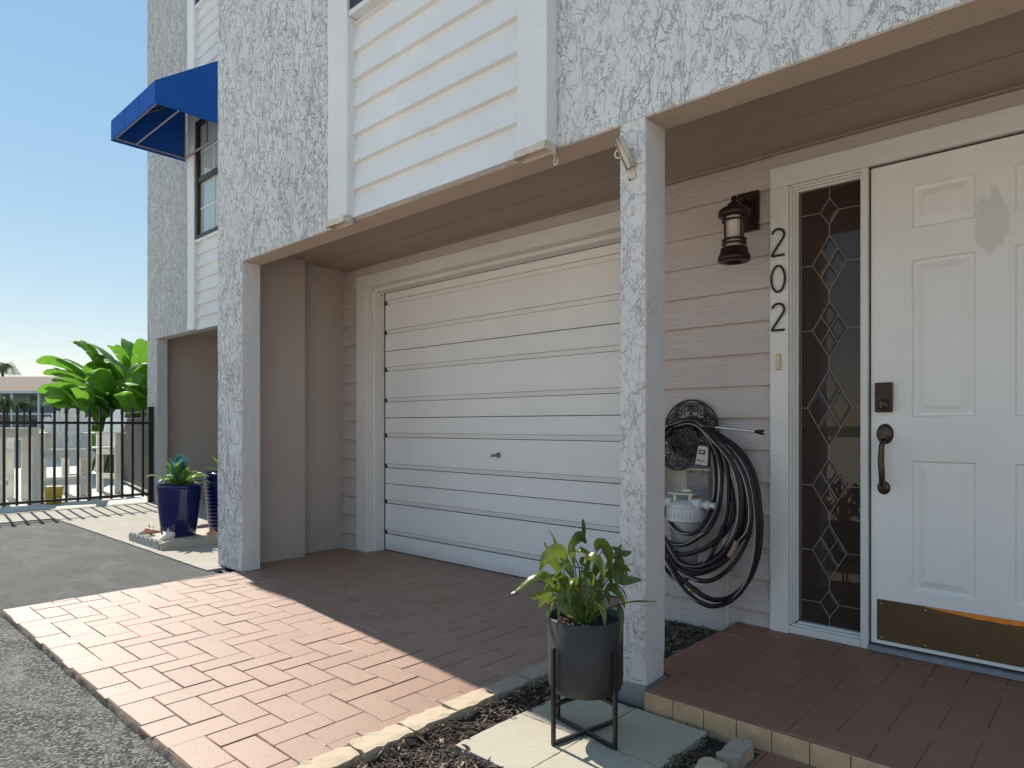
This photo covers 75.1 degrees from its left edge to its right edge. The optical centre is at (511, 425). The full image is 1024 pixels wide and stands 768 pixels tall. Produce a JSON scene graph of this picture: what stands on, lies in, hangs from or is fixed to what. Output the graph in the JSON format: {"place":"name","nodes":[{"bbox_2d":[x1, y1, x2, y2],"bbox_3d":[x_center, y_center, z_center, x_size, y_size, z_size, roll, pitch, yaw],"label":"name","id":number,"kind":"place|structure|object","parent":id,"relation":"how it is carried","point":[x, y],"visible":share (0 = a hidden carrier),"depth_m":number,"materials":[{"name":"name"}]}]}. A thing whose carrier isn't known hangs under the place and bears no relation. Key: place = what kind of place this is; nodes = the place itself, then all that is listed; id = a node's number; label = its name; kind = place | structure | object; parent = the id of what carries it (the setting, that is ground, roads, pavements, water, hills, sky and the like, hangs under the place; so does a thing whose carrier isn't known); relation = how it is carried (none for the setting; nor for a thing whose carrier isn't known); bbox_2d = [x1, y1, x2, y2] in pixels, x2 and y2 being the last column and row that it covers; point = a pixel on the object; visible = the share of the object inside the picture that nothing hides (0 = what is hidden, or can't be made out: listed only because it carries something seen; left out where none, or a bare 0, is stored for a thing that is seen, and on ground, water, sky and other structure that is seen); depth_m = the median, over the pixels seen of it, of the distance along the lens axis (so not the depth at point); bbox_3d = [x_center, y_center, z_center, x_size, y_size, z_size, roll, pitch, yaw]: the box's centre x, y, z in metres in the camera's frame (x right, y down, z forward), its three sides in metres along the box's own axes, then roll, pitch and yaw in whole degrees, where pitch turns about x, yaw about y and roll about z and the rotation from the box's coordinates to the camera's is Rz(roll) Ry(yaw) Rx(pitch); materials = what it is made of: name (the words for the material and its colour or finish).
{"place":"outdoors","nodes":[
{"label":"outdoors","id":0,"kind":"place"},
{"bbox_2d":[14,440,95,468],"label":"water","id":1,"kind":"structure","parent":0,"point":[49,462],"depth_m":20.71,"materials":[{"name":"grey liquid"}]},
{"bbox_2d":[0,466,146,512],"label":"patio","id":2,"kind":"structure","parent":0,"point":[64,504],"depth_m":9.48,"materials":[{"name":"beige concrete"}]},
{"bbox_2d":[0,438,13,501],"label":"patio chair","id":3,"kind":"object","parent":2,"relation":"on","point":[9,465],"visible":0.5,"depth_m":9.63,"materials":[{"name":"white"}]},
{"bbox_2d":[0,428,40,500],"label":"patio table","id":4,"kind":"object","parent":2,"relation":"on","point":[22,433],"visible":0.74,"depth_m":9.05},
{"bbox_2d":[44,486,63,504],"bbox_3d":[-6.139,0.938,8.923,0.230,0.225,0.230,0,0,42],"label":"bucket","id":5,"kind":"object","parent":2,"relation":"on","point":[48,491],"visible":0.75,"depth_m":8.86,"materials":[{"name":"yellow plastic"}]},
{"bbox_2d":[39,408,94,499],"bbox_3d":[-6.406,0.397,9.577,0.680,1.310,0.762,0,0,-30],"label":"patio chair","id":6,"kind":"object","parent":2,"relation":"on","point":[60,442],"visible":0.59,"depth_m":9.72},
{"bbox_2d":[60,409,126,495],"bbox_3d":[-6.484,0.397,10.335,0.680,1.310,0.762,0,0,32],"label":"patio chair","id":7,"kind":"object","parent":2,"relation":"on","point":[106,450],"visible":0.61,"depth_m":10.37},
{"bbox_2d":[109,410,146,491],"bbox_3d":[-6.985,0.400,12.094,0.093,1.300,6.538,0,0,-38],"label":"privacy fence","id":8,"kind":"object","parent":2,"relation":"on","point":[137,456],"visible":0.27,"depth_m":11.11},
{"bbox_2d":[0,0,146,376],"label":"sky","id":9,"kind":"structure","parent":0,"point":[73,198],"materials":[{"name":"blue"}]},
{"bbox_2d":[0,616,172,767],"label":"road","id":10,"kind":"structure","parent":0,"point":[53,714],"depth_m":2.40,"materials":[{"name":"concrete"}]},
{"bbox_2d":[0,611,186,767],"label":"driveway kerb","id":11,"kind":"structure","parent":10,"relation":"on","point":[152,744],"depth_m":2.50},
{"bbox_2d":[0,519,230,610],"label":"road","id":12,"kind":"structure","parent":0,"point":[44,561],"depth_m":5.02,"materials":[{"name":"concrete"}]},
{"bbox_2d":[0,501,341,572],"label":"pavement","id":13,"kind":"structure","parent":0,"point":[121,522],"depth_m":7.29,"materials":[{"name":"concrete"}]},
{"bbox_2d":[0,405,153,506],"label":"metal fence","id":14,"kind":"object","parent":13,"relation":"on","point":[42,422],"visible":1,"depth_m":8.56,"materials":[{"name":"black metal"}]},
{"bbox_2d":[129,524,217,550],"bbox_3d":[-2.882,1.010,6.249,0.790,0.080,1.058,0,0,42],"label":"garden edging","id":15,"kind":"object","parent":13,"relation":"on","point":[200,537],"visible":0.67,"depth_m":5.86,"materials":[{"name":"concrete"}]},
{"bbox_2d":[141,525,154,535],"bbox_3d":[-3.347,0.971,6.124,0.116,0.132,0.112,0,0,-28],"label":"sea shell","id":16,"kind":"object","parent":15,"relation":"on","point":[149,530],"visible":0.87,"depth_m":6.10},
{"bbox_2d":[159,527,174,541],"bbox_3d":[-2.993,0.965,5.791,0.132,0.155,0.137,0,0,-24],"label":"sea shell","id":17,"kind":"object","parent":15,"relation":"on","point":[167,535],"visible":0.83,"depth_m":5.77},
{"bbox_2d":[146,454,213,537],"bbox_3d":[-3.056,0.635,6.141,0.416,0.748,0.487,0,0,30],"label":"flower pot","id":18,"kind":"object","parent":15,"relation":"on","point":[178,496],"visible":0.96,"depth_m":6.02,"materials":[{"name":"ceramic"}]},
{"bbox_2d":[203,456,217,531],"bbox_3d":[-2.785,0.648,6.470,0.402,0.721,0.400,0,0,42],"label":"flower pot","id":19,"kind":"object","parent":15,"relation":"on","point":[211,494],"visible":0.28,"depth_m":6.31,"materials":[{"name":"ceramic"}]},
{"bbox_2d":[206,528,217,535],"bbox_3d":[-2.699,0.978,6.018,0.092,0.108,0.097,0,0,42],"label":"sea shell","id":20,"kind":"object","parent":15,"relation":"on","point":[212,532],"visible":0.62,"depth_m":6.00},
{"bbox_2d":[199,498,206,510],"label":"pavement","id":21,"kind":"structure","parent":0,"point":[202,507],"depth_m":8.88,"materials":[{"name":"concrete"}]},
{"bbox_2d":[2,548,619,767],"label":"driveway","id":22,"kind":"structure","parent":0,"point":[290,663],"depth_m":3.14,"materials":[{"name":"brick pavers"}]},
{"bbox_2d":[14,438,858,621],"bbox_3d":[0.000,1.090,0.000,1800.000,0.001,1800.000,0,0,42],"label":"ground","id":23,"kind":"structure","parent":0,"point":[129,485],"depth_m":11.02,"materials":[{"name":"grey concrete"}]},
{"bbox_2d":[0,394,14,427],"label":"palm tree","id":24,"kind":"object","parent":23,"relation":"on","point":[7,403],"visible":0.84,"depth_m":64.83,"materials":[{"name":"green plant"}]},
{"bbox_2d":[0,362,20,376],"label":"palm tree","id":25,"kind":"object","parent":23,"relation":"on","point":[4,367],"visible":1,"depth_m":94.78,"materials":[{"name":"green plant"}]},
{"bbox_2d":[9,399,36,427],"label":"palm tree","id":26,"kind":"object","parent":23,"relation":"on","point":[22,404],"visible":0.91,"depth_m":64.83,"materials":[{"name":"green plant"}]},
{"bbox_2d":[0,377,95,431],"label":"apartment house","id":27,"kind":"structure","parent":23,"relation":"on","point":[17,388],"depth_m":81.80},
{"bbox_2d":[30,397,36,410],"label":"window","id":28,"kind":"structure","parent":27,"relation":"in","point":[31,398],"depth_m":81.70,"materials":[{"name":"black glass"}]},
{"bbox_2d":[31,419,36,427],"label":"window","id":29,"kind":"structure","parent":27,"relation":"in","point":[32,425],"depth_m":81.70,"materials":[{"name":"grey glass"}]},
{"bbox_2d":[35,338,146,472],"bbox_3d":[-8.340,-0.457,14.280,4.429,3.108,3.034,0,0,42],"label":"banana plant","id":30,"kind":"object","parent":23,"relation":"on","point":[106,381],"visible":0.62,"depth_m":13.73,"materials":[{"name":"green plant"}]},
{"bbox_2d":[147,0,217,501],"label":"townhouse","id":31,"kind":"structure","parent":23,"relation":"on","point":[182,295],"depth_m":8.92,"materials":[{"name":"paint"}]},
{"bbox_2d":[111,61,217,161],"bbox_3d":[-3.832,-3.682,7.502,1.343,0.823,0.829,0,0,42],"label":"awning","id":32,"kind":"object","parent":31,"relation":"attached to","point":[140,121],"visible":0.82,"depth_m":7.20,"materials":[{"name":"blue fabric"}]},
{"bbox_2d":[195,0,208,9],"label":"window","id":33,"kind":"structure","parent":31,"relation":"in","point":[199,4],"depth_m":8.07,"materials":[{"name":"grey"}]},
{"bbox_2d":[195,119,217,242],"bbox_3d":[-3.378,-2.965,7.714,1.275,1.470,0.062,0,0,42],"label":"window","id":34,"kind":"structure","parent":31,"relation":"in","point":[206,159],"depth_m":8.01,"materials":[{"name":"grey"}]},
{"bbox_2d":[218,0,1023,708],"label":"townhouse","id":35,"kind":"structure","parent":23,"relation":"on","point":[464,320],"depth_m":3.32,"materials":[{"name":"white paint"}]},
{"bbox_2d":[349,0,384,19],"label":"window","id":36,"kind":"structure","parent":35,"relation":"in","point":[358,8],"depth_m":3.68,"materials":[{"name":"grey"}]},
{"bbox_2d":[385,242,620,597],"bbox_3d":[-0.158,-0.033,4.766,2.438,2.153,0.105,0,0,42],"label":"garage door","id":37,"kind":"structure","parent":35,"relation":"in","point":[503,415],"depth_m":4.65,"materials":[{"name":"metal"}]},
{"bbox_2d":[552,152,557,165],"bbox_3d":[0.186,-1.139,2.850,0.030,0.053,0.021,0,0,42],"label":"ceiling hook","id":38,"kind":"object","parent":35,"relation":"attached to","point":[554,154],"visible":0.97,"depth_m":2.85,"materials":[{"name":"white plastic"}]},
{"bbox_2d":[614,135,635,180],"bbox_3d":[0.428,-1.020,2.550,0.088,0.164,0.058,0,0,-13],"label":"flagpole bracket","id":39,"kind":"object","parent":35,"relation":"attached to","point":[623,150],"visible":1,"depth_m":2.53,"materials":[{"name":"metal"}]},
{"bbox_2d":[665,399,718,470],"bbox_3d":[0.883,0.045,3.418,0.310,0.365,0.160,0,0,42],"label":"hose hanger","id":40,"kind":"object","parent":35,"relation":"attached to","point":[673,434],"visible":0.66,"depth_m":3.39,"materials":[{"name":"black metal"}]},
{"bbox_2d":[695,444,710,466],"bbox_3d":[0.921,0.145,3.223,0.074,0.109,0.034,0,0,42],"label":"hose timer","id":41,"kind":"object","parent":40,"relation":"hanging from","point":[703,457],"visible":1,"depth_m":3.21,"materials":[{"name":"white plastic"}]},
{"bbox_2d":[665,416,763,608],"bbox_3d":[0.899,0.409,3.300,0.646,0.913,0.236,0,0,42],"label":"garden hose","id":42,"kind":"object","parent":40,"relation":"hanging from","point":[724,449],"visible":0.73,"depth_m":3.18,"materials":[{"name":"black plastic"}]},
{"bbox_2d":[703,422,765,434],"bbox_3d":[1.039,0.013,3.122,0.026,0.060,0.326,0,0,-38],"label":"spray wand","id":43,"kind":"object","parent":42,"relation":"attached to","point":[710,426],"visible":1,"depth_m":3.12,"materials":[{"name":"metal"}]},
{"bbox_2d":[665,466,729,627],"bbox_3d":[0.879,0.643,3.371,0.398,0.854,0.213,0,0,42],"label":"water filter","id":44,"kind":"object","parent":35,"relation":"attached to","point":[687,502],"visible":0.86,"depth_m":3.32,"materials":[{"name":"beige plastic"}]},
{"bbox_2d":[718,190,759,264],"bbox_3d":[1.087,-0.963,3.197,0.150,0.374,0.248,0,0,42],"label":"wall lantern","id":45,"kind":"object","parent":35,"relation":"attached to","point":[739,215],"depth_m":3.13,"materials":[{"name":"brown metal"}]},
{"bbox_2d":[770,265,785,292],"bbox_3d":[1.265,-0.698,3.168,0.075,0.135,0.011,0,0,42],"label":"house number","id":46,"kind":"object","parent":35,"relation":"attached to","point":[784,280],"visible":1,"depth_m":3.16,"materials":[{"name":"black metal"}]},
{"bbox_2d":[771,228,784,257],"bbox_3d":[1.265,-0.872,3.168,0.069,0.136,0.011,0,0,42],"label":"house number","id":47,"kind":"object","parent":35,"relation":"attached to","point":[778,244],"visible":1,"depth_m":3.16,"materials":[{"name":"black metal"}]},
{"bbox_2d":[771,303,784,331],"bbox_3d":[1.265,-0.517,3.168,0.069,0.136,0.011,0,0,42],"label":"house number","id":48,"kind":"object","parent":35,"relation":"attached to","point":[778,319],"visible":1,"depth_m":3.16,"materials":[{"name":"black metal"}]},
{"bbox_2d":[776,354,779,369],"bbox_3d":[1.265,-0.302,3.167,0.022,0.076,0.016,0,0,42],"label":"doorbell","id":49,"kind":"object","parent":35,"relation":"attached to","point":[777,361],"visible":1,"depth_m":3.16,"materials":[{"name":"gold metal"}]},
{"bbox_2d":[868,132,1023,681],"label":"front door","id":50,"kind":"structure","parent":35,"relation":"in","point":[947,226],"depth_m":2.73,"materials":[{"name":"paint"}]},
{"bbox_2d":[344,620,760,767],"bbox_3d":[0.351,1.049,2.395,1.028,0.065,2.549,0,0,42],"label":"mulch","id":51,"kind":"object","parent":0,"point":[676,633],"visible":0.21,"depth_m":2.26,"materials":[{"name":"brown wood"}]},
{"bbox_2d":[291,746,360,767],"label":"edging brick","id":52,"kind":"object","parent":51,"relation":"on","point":[345,757],"visible":0.99,"depth_m":2.07,"materials":[{"name":"stone"}]},
{"bbox_2d":[348,724,413,763],"bbox_3d":[-0.432,1.060,2.207,0.105,0.064,0.204,0,0,42],"label":"edging brick","id":53,"kind":"object","parent":51,"relation":"on","point":[367,747],"visible":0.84,"depth_m":2.18,"materials":[{"name":"stone"}]},
{"bbox_2d":[398,706,457,740],"bbox_3d":[-0.297,1.060,2.360,0.098,0.064,0.203,0,0,42],"label":"edging brick","id":54,"kind":"object","parent":51,"relation":"on","point":[431,718],"visible":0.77,"depth_m":2.34,"materials":[{"name":"stone"}]},
{"bbox_2d":[441,688,495,719],"bbox_3d":[-0.161,1.060,2.512,0.100,0.065,0.202,0,0,42],"label":"edging brick","id":55,"kind":"object","parent":51,"relation":"on","point":[469,703],"visible":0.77,"depth_m":2.49,"materials":[{"name":"stone"}]},
{"bbox_2d":[481,673,530,703],"bbox_3d":[-0.019,1.059,2.660,0.099,0.067,0.203,0,0,42],"label":"edging brick","id":56,"kind":"object","parent":51,"relation":"on","point":[506,686],"visible":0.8,"depth_m":2.64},
{"bbox_2d":[455,714,582,767],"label":"stepping slab","id":57,"kind":"structure","parent":51,"relation":"on","point":[522,741],"depth_m":2.17,"materials":[{"name":"beige concrete"}]},
{"bbox_2d":[517,660,547,687],"bbox_3d":[0.117,1.060,2.814,0.102,0.065,0.201,0,0,42],"label":"edging brick","id":58,"kind":"object","parent":51,"relation":"on","point":[534,674],"visible":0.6,"depth_m":2.78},
{"bbox_2d":[521,695,633,738],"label":"stepping slab","id":59,"kind":"structure","parent":51,"relation":"on","point":[584,714],"depth_m":2.41,"materials":[{"name":"beige concrete"}]},
{"bbox_2d":[534,738,659,767],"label":"stepping slab","id":60,"kind":"structure","parent":51,"relation":"on","point":[585,753],"depth_m":2.07,"materials":[{"name":"beige concrete"}]},
{"bbox_2d":[586,709,707,767],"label":"stepping slab","id":61,"kind":"structure","parent":51,"relation":"on","point":[653,739],"depth_m":2.22,"materials":[{"name":"beige concrete"}]},
{"bbox_2d":[551,647,617,750],"bbox_3d":[0.247,0.879,2.246,0.214,0.317,0.214,0,0,8],"label":"plant stand","id":62,"kind":"object","parent":61,"relation":"on","point":[556,702],"visible":0.8,"depth_m":2.16,"materials":[{"name":"black metal"}]},
{"bbox_2d":[511,519,657,700],"bbox_3d":[0.246,0.600,2.236,0.477,0.568,0.308,0,0,8],"label":"potted plant","id":63,"kind":"object","parent":62,"relation":"on","point":[585,640],"visible":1,"depth_m":2.16,"materials":[{"name":"green plant"}]},
{"bbox_2d":[694,757,726,767],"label":"edging brick","id":64,"kind":"object","parent":51,"relation":"on","point":[707,762],"visible":1,"depth_m":1.98,"materials":[{"name":"stone"}]},
{"bbox_2d":[716,738,753,767],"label":"edging brick","id":65,"kind":"object","parent":51,"relation":"on","point":[737,753],"visible":0.95,"depth_m":2.05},
{"bbox_2d":[746,750,815,767],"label":"path","id":66,"kind":"structure","parent":0,"point":[764,759],"depth_m":2.07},
{"bbox_2d":[646,622,1023,767],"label":"porch floor","id":67,"kind":"structure","parent":0,"point":[892,711],"depth_m":2.40,"materials":[{"name":"red brick"}]},
{"bbox_2d":[644,692,891,767],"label":"porch step","id":68,"kind":"object","parent":67,"relation":"attached to","point":[726,728],"visible":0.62,"depth_m":2.18,"materials":[{"name":"tile"}]}
]}

